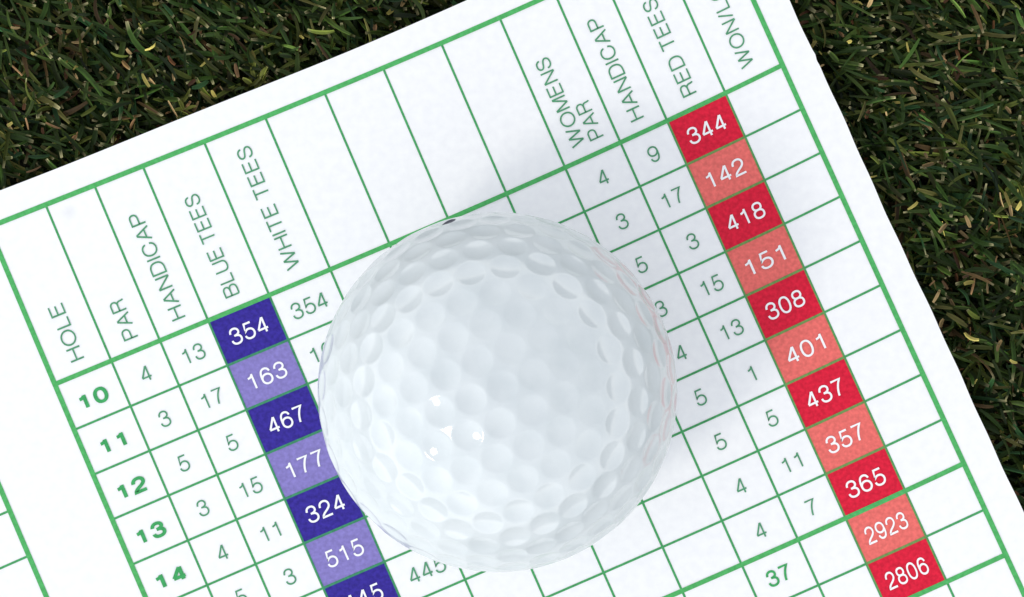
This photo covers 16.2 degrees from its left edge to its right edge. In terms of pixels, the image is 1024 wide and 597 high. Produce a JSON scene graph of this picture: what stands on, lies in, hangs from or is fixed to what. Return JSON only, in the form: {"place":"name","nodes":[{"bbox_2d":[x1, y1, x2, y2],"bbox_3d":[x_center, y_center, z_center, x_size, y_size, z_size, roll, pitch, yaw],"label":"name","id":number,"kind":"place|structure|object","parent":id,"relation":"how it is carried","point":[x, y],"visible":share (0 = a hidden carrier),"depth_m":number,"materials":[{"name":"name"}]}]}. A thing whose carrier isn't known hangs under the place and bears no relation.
{"place":"outdoors","nodes":[
{"label":"outdoors","id":0,"kind":"place"},
{"bbox_2d":[0,0,1023,510],"bbox_3d":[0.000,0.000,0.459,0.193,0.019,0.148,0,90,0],"label":"grass","id":1,"kind":"structure","parent":0,"point":[322,28],"depth_m":0.46,"materials":[{"name":"green plant"}]},
{"bbox_2d":[174,88,196,118],"bbox_3d":[-0.041,-0.024,0.453,0.003,0.002,0.005,0,90,0],"label":"grass shoot","id":2,"kind":"object","parent":1,"relation":"on","point":[181,107],"depth_m":0.45,"materials":[{"name":"green plant"}]},
{"bbox_2d":[242,62,267,88],"bbox_3d":[-0.032,-0.028,0.453,0.003,0.002,0.004,0,90,0],"label":"grass shoot","id":3,"kind":"object","parent":1,"relation":"on","point":[260,79],"depth_m":0.45,"materials":[{"name":"green plant"}]},
{"bbox_2d":[0,0,1023,596],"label":"scorecard","id":4,"kind":"object","parent":1,"relation":"on","point":[172,294],"visible":0.87,"depth_m":0.45,"materials":[{"name":"white paper"}]},
{"bbox_2d":[318,212,676,571],"bbox_3d":[-0.002,0.011,0.429,0.043,0.043,0.043,0,90,0],"label":"golf ball","id":5,"kind":"object","parent":4,"relation":"on","point":[497,391],"visible":1,"depth_m":0.41,"materials":[{"name":"white plastic"}]}
]}

